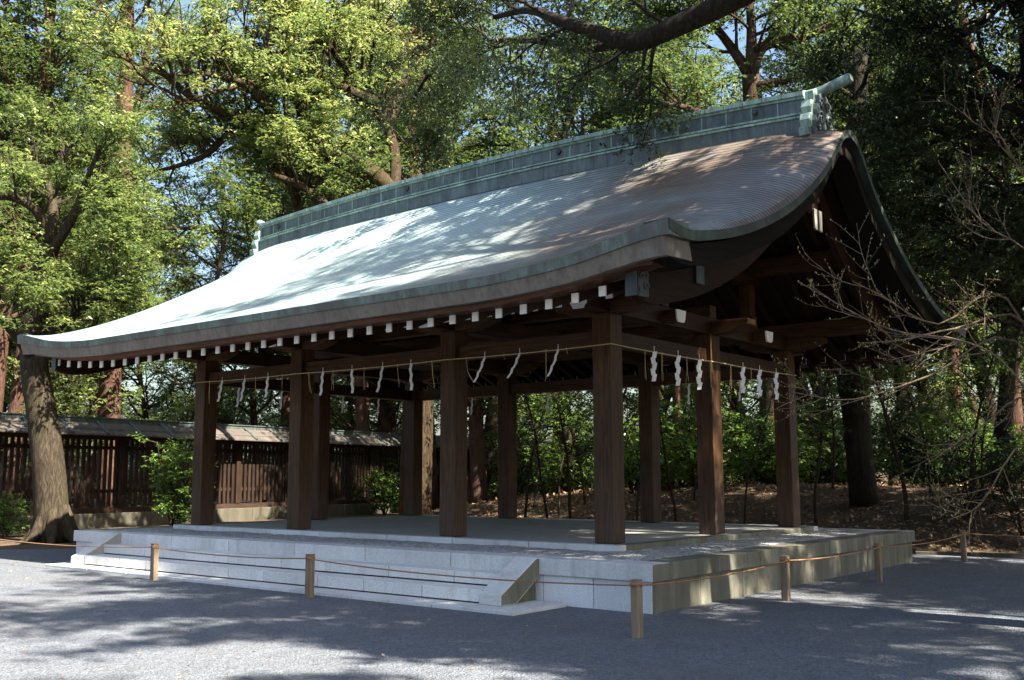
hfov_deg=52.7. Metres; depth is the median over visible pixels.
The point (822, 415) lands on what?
sapling
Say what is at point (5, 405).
evergreen tree
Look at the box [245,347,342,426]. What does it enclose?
evergreen tree
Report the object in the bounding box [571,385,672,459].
sapling
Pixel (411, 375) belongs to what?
paper streamer
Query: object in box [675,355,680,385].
paper streamer
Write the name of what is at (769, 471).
shrub
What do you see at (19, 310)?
evergreen tree
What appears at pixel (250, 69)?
camphor tree
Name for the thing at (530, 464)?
sapling
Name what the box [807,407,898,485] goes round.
shrub
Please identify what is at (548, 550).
stone platform
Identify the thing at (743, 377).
paper streamer
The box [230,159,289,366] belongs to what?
evergreen tree
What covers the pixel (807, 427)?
shrub
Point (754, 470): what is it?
shrub
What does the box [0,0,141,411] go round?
evergreen tree
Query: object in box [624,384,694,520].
sapling
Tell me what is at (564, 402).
sapling
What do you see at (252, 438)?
timber fence
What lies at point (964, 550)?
rope post
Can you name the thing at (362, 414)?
evergreen tree
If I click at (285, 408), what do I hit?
evergreen tree
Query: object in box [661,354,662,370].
straw tassel
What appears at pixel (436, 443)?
sapling
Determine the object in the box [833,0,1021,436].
evergreen tree
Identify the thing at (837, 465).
shrub
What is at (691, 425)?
shrub
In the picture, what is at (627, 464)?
shrub
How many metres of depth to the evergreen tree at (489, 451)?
45.45 m
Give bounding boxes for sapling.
[431,400,493,510]
[483,394,553,467]
[487,392,574,517]
[489,394,558,517]
[517,392,590,507]
[520,391,592,515]
[531,392,593,504]
[536,390,593,518]
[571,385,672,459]
[623,388,687,521]
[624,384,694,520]
[672,384,759,502]
[722,373,812,523]
[795,366,874,488]
[797,367,875,524]
[842,363,928,520]
[858,353,982,491]
[912,241,1023,526]
[914,267,1023,487]
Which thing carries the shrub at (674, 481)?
on the ground
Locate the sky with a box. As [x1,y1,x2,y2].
[0,0,1023,477]
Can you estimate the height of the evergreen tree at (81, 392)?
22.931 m
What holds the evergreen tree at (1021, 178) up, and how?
on the ground
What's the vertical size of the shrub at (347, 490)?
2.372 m
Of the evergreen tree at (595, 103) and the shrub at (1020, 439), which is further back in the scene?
the evergreen tree at (595, 103)
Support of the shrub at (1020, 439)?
on the ground
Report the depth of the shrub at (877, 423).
35.36 m
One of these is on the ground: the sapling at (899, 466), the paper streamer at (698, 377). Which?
the sapling at (899, 466)
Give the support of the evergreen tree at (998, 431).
on the ground
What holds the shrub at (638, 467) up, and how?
on the ground
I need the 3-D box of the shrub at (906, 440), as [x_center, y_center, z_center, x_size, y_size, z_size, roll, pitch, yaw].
[11.770,3.077,30.989,3.413,3.212,3.753,1,-8,-5]
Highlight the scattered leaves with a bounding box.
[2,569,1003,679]
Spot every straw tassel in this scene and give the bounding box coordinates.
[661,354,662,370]
[730,365,731,388]
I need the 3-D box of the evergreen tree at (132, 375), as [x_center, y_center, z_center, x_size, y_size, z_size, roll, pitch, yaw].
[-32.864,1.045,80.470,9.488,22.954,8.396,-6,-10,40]
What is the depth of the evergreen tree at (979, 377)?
45.75 m
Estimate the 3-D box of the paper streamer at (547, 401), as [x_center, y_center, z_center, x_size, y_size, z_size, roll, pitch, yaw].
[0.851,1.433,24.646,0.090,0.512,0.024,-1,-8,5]
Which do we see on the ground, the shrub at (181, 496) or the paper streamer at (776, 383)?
the shrub at (181, 496)
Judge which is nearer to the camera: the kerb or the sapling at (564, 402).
the kerb
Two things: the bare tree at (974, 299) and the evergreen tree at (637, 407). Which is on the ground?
the evergreen tree at (637, 407)
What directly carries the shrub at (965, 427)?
on the ground
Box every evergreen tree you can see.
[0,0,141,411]
[0,0,165,510]
[0,13,164,509]
[0,65,93,469]
[0,76,88,467]
[0,128,72,374]
[0,161,91,454]
[0,208,94,506]
[7,182,213,465]
[8,376,88,415]
[9,0,231,507]
[9,227,109,502]
[19,62,415,321]
[57,369,147,498]
[70,216,221,505]
[121,141,276,421]
[158,223,282,503]
[170,348,270,487]
[172,173,290,502]
[200,4,375,501]
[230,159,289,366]
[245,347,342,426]
[253,0,446,498]
[262,109,401,491]
[275,0,532,466]
[283,352,402,499]
[319,0,547,510]
[331,374,439,471]
[355,27,558,507]
[445,0,678,489]
[458,73,520,154]
[464,10,625,492]
[487,141,591,439]
[494,68,657,151]
[523,1,689,488]
[532,51,682,491]
[562,0,735,486]
[589,0,745,428]
[618,78,756,482]
[623,385,670,428]
[659,382,758,431]
[682,67,761,477]
[703,69,840,474]
[712,16,958,482]
[734,95,811,423]
[775,23,872,423]
[794,0,1021,437]
[797,7,1023,480]
[807,115,944,436]
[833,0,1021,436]
[834,0,1023,480]
[869,131,964,449]
[870,119,1023,486]
[876,301,1000,428]
[894,3,1023,486]
[921,20,1023,286]
[932,145,1023,415]
[945,16,1023,368]
[954,0,1023,223]
[1009,3,1023,42]
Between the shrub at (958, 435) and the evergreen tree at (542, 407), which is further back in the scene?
the evergreen tree at (542, 407)
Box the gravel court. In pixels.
[0,549,1023,679]
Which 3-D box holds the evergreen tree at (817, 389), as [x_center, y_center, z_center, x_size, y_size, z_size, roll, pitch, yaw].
[11.332,-3.781,39.435,9.366,19.333,8.711,1,-8,-11]
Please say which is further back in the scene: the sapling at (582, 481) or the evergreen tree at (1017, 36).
the sapling at (582, 481)
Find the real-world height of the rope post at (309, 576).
0.620 m
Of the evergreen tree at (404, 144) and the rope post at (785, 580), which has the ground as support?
the evergreen tree at (404, 144)
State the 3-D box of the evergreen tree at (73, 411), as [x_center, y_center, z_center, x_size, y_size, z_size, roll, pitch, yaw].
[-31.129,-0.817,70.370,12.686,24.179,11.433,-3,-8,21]
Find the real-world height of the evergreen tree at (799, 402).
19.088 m
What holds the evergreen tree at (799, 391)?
on the ground
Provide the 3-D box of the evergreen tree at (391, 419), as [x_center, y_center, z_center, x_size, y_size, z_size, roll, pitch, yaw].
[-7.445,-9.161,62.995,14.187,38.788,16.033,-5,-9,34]
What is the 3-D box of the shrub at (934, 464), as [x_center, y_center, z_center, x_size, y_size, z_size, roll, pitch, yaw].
[12.597,3.211,30.470,3.513,2.666,3.406,1,-8,-12]
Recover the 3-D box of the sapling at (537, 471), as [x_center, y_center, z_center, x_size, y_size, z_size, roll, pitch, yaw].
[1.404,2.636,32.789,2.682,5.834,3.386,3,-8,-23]
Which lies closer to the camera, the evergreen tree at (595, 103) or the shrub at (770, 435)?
the shrub at (770, 435)
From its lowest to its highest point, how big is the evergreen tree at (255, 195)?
14.909 m
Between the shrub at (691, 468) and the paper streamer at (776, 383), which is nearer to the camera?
the paper streamer at (776, 383)
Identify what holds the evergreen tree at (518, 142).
on the ground
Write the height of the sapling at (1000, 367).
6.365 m
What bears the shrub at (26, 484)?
on the ground
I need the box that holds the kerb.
[915,551,1023,556]
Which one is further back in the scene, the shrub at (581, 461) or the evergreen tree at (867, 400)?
the evergreen tree at (867, 400)
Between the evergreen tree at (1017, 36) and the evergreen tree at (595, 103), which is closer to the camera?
the evergreen tree at (1017, 36)
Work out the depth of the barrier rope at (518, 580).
13.95 m
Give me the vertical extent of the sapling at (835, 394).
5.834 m
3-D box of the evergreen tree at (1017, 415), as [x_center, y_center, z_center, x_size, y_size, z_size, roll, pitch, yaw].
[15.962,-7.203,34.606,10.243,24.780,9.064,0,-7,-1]
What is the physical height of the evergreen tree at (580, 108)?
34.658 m
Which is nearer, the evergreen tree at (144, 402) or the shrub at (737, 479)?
the shrub at (737, 479)
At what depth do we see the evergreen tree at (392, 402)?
57.92 m
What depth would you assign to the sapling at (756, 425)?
26.83 m
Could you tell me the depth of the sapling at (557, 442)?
31.07 m
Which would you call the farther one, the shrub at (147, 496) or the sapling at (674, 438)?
the shrub at (147, 496)
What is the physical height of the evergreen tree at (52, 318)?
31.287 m
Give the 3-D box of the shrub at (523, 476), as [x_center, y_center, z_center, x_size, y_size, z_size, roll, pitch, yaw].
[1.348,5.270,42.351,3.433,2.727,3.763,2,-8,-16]
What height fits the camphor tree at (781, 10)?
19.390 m
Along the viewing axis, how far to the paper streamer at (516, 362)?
16.68 m
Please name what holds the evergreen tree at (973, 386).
on the ground
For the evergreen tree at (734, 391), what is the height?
14.790 m
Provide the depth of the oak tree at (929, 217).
21.79 m
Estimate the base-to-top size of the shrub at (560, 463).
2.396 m
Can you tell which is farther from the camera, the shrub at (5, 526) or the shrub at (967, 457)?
the shrub at (5, 526)
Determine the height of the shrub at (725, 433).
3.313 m
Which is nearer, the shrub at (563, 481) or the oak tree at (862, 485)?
the oak tree at (862, 485)
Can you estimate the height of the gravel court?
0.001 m
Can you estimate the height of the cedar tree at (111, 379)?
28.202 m
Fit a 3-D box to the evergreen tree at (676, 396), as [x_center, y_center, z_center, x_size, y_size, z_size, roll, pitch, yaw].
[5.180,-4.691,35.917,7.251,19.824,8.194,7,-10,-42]
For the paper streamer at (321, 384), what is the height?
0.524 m
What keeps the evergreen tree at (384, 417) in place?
on the ground
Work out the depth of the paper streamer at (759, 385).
19.39 m
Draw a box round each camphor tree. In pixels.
[0,80,219,544]
[39,0,471,514]
[574,0,930,484]
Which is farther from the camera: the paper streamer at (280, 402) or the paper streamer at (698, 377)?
the paper streamer at (280, 402)
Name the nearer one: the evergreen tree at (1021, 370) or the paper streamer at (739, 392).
the paper streamer at (739, 392)
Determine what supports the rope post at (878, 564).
on the gravel court
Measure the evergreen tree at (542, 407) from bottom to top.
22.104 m
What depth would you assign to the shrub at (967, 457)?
24.42 m
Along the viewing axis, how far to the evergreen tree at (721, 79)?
49.80 m
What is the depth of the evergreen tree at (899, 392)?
38.50 m
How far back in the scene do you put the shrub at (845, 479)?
34.82 m
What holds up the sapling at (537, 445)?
on the ground
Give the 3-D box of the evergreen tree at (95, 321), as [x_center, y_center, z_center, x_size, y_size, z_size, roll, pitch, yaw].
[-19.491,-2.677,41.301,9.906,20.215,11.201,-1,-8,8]
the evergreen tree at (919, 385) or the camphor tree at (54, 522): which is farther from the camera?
the evergreen tree at (919, 385)
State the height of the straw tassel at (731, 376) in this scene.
0.465 m
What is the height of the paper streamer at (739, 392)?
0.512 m
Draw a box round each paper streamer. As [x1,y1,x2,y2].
[217,377,222,401]
[236,388,239,406]
[239,377,245,400]
[264,377,268,396]
[279,391,282,408]
[319,372,323,394]
[341,396,343,412]
[350,369,353,392]
[376,362,383,391]
[409,363,412,389]
[470,398,472,414]
[473,352,485,381]
[507,348,520,377]
[546,393,548,410]
[547,349,558,375]
[650,347,656,380]
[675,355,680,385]
[687,384,689,403]
[696,354,701,389]
[738,380,740,400]
[740,367,745,392]
[757,365,761,395]
[773,371,778,398]
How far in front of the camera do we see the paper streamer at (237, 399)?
23.09 m
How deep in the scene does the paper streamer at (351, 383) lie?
19.07 m
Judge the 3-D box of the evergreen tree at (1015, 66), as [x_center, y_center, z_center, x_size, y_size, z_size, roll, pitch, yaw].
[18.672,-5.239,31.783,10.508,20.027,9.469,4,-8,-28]
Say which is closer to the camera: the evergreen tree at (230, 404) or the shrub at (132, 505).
the shrub at (132, 505)
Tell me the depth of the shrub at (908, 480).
32.04 m
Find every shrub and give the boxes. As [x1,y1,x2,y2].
[0,490,32,536]
[17,457,73,508]
[25,460,80,498]
[95,460,162,506]
[127,431,217,525]
[127,471,190,505]
[333,478,356,499]
[352,467,399,514]
[374,455,399,506]
[467,466,497,502]
[488,433,556,498]
[492,464,524,498]
[497,436,585,493]
[521,441,591,494]
[533,439,591,490]
[542,422,593,490]
[550,463,593,492]
[571,403,692,492]
[581,443,639,490]
[623,426,678,484]
[631,433,692,489]
[637,418,742,474]
[660,402,758,489]
[668,409,756,483]
[722,412,807,481]
[723,432,756,485]
[737,415,842,479]
[744,436,818,481]
[757,404,847,484]
[796,389,875,483]
[796,400,845,484]
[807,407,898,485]
[819,443,885,484]
[869,403,972,478]
[870,387,957,486]
[871,402,1004,486]
[874,390,969,481]
[878,445,945,485]
[906,424,1022,518]
[923,428,989,483]
[946,420,993,480]
[950,434,1023,535]
[954,408,989,481]
[968,420,1023,484]
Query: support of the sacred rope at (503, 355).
attached to the wooden pavilion
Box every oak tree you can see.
[332,0,1023,177]
[744,19,998,504]
[762,0,1023,378]
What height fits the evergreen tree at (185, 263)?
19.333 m
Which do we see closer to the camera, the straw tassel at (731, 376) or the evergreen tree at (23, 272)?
the straw tassel at (731, 376)
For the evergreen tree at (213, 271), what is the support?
on the ground
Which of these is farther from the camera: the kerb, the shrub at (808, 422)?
the shrub at (808, 422)
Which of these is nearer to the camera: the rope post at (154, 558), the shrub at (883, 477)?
the rope post at (154, 558)
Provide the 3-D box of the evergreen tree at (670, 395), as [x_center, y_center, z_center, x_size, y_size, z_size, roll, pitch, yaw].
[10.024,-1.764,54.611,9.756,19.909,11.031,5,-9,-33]
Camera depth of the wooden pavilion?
18.75 m
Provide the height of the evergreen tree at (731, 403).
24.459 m
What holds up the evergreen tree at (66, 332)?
on the ground
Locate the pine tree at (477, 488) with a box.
[341,127,554,503]
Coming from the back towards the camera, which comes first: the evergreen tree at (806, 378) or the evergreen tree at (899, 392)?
the evergreen tree at (806, 378)
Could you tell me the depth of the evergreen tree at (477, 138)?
48.01 m
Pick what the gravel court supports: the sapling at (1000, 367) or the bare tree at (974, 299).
the bare tree at (974, 299)
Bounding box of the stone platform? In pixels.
[45,515,914,615]
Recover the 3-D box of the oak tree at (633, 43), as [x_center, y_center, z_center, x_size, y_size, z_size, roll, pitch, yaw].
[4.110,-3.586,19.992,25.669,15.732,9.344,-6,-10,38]
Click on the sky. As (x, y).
(714, 38)
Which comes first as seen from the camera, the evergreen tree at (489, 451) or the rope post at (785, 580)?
the rope post at (785, 580)
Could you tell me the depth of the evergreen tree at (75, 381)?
51.43 m
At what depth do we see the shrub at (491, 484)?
51.77 m
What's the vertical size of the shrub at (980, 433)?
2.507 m
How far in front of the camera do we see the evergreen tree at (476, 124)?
68.63 m
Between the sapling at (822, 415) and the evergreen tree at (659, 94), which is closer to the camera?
the sapling at (822, 415)
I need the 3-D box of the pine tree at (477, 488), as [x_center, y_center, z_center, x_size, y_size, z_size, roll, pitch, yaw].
[-1.830,-0.700,38.325,8.335,13.635,9.058,-1,-8,6]
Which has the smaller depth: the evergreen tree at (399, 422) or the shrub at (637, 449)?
the shrub at (637, 449)
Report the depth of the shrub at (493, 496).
55.64 m
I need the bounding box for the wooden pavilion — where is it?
[17,73,965,543]
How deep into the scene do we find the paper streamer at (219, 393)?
21.59 m
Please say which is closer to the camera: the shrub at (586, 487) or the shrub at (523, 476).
the shrub at (523, 476)
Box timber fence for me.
[0,412,592,532]
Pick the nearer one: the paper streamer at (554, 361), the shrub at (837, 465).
the paper streamer at (554, 361)
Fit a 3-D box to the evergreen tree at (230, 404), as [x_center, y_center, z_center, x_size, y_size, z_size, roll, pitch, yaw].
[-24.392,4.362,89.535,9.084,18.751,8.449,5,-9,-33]
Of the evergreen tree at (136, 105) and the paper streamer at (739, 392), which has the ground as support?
the evergreen tree at (136, 105)
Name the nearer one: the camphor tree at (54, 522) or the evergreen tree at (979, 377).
the camphor tree at (54, 522)
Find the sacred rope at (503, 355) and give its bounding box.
[194,343,796,400]
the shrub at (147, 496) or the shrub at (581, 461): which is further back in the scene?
the shrub at (147, 496)
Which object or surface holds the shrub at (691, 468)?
on the ground
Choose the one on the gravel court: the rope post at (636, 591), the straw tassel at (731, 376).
the rope post at (636, 591)
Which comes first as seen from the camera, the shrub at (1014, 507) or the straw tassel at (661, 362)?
the straw tassel at (661, 362)
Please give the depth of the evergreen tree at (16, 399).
39.64 m
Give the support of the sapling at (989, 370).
on the ground
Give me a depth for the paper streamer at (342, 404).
25.49 m
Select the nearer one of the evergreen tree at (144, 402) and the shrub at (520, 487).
the shrub at (520, 487)
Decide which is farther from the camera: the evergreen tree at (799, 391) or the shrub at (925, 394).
the evergreen tree at (799, 391)
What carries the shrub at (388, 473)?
on the ground
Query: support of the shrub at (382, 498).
on the ground
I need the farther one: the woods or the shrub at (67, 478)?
the woods
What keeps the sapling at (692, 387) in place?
on the ground
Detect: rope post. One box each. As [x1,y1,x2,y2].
[150,543,159,580]
[305,554,314,597]
[629,579,642,637]
[779,555,790,600]
[873,543,882,580]
[959,530,966,561]
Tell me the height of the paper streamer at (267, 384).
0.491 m
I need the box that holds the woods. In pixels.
[6,283,1023,495]
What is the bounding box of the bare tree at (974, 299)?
[752,56,1023,569]
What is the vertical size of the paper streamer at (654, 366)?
0.570 m
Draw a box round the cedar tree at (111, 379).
[53,0,200,507]
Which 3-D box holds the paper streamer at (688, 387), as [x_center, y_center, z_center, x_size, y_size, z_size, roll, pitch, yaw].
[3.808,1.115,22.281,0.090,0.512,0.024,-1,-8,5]
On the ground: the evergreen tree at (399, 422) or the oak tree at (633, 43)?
the evergreen tree at (399, 422)
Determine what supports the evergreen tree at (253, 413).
on the ground
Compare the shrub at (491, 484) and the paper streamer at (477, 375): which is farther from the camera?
the shrub at (491, 484)
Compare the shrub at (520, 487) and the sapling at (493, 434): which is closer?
the sapling at (493, 434)
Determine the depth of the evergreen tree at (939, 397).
42.56 m
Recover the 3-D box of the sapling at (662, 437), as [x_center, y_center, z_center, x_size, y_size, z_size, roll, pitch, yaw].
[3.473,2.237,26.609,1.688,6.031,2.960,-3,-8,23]
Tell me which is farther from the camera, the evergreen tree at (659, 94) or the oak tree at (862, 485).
the evergreen tree at (659, 94)
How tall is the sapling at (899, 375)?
5.834 m
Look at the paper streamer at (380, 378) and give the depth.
18.61 m
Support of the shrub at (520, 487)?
on the ground
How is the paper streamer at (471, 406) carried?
hanging from the sacred rope at (503, 355)
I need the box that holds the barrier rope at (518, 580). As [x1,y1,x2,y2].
[0,533,1023,585]
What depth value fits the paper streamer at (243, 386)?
21.11 m
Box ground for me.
[0,472,1023,556]
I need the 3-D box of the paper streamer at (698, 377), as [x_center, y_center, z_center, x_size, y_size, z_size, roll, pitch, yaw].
[3.191,0.544,17.599,0.122,0.608,0.064,0,-7,-4]
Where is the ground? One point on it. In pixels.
(919, 521)
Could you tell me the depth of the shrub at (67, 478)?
61.86 m

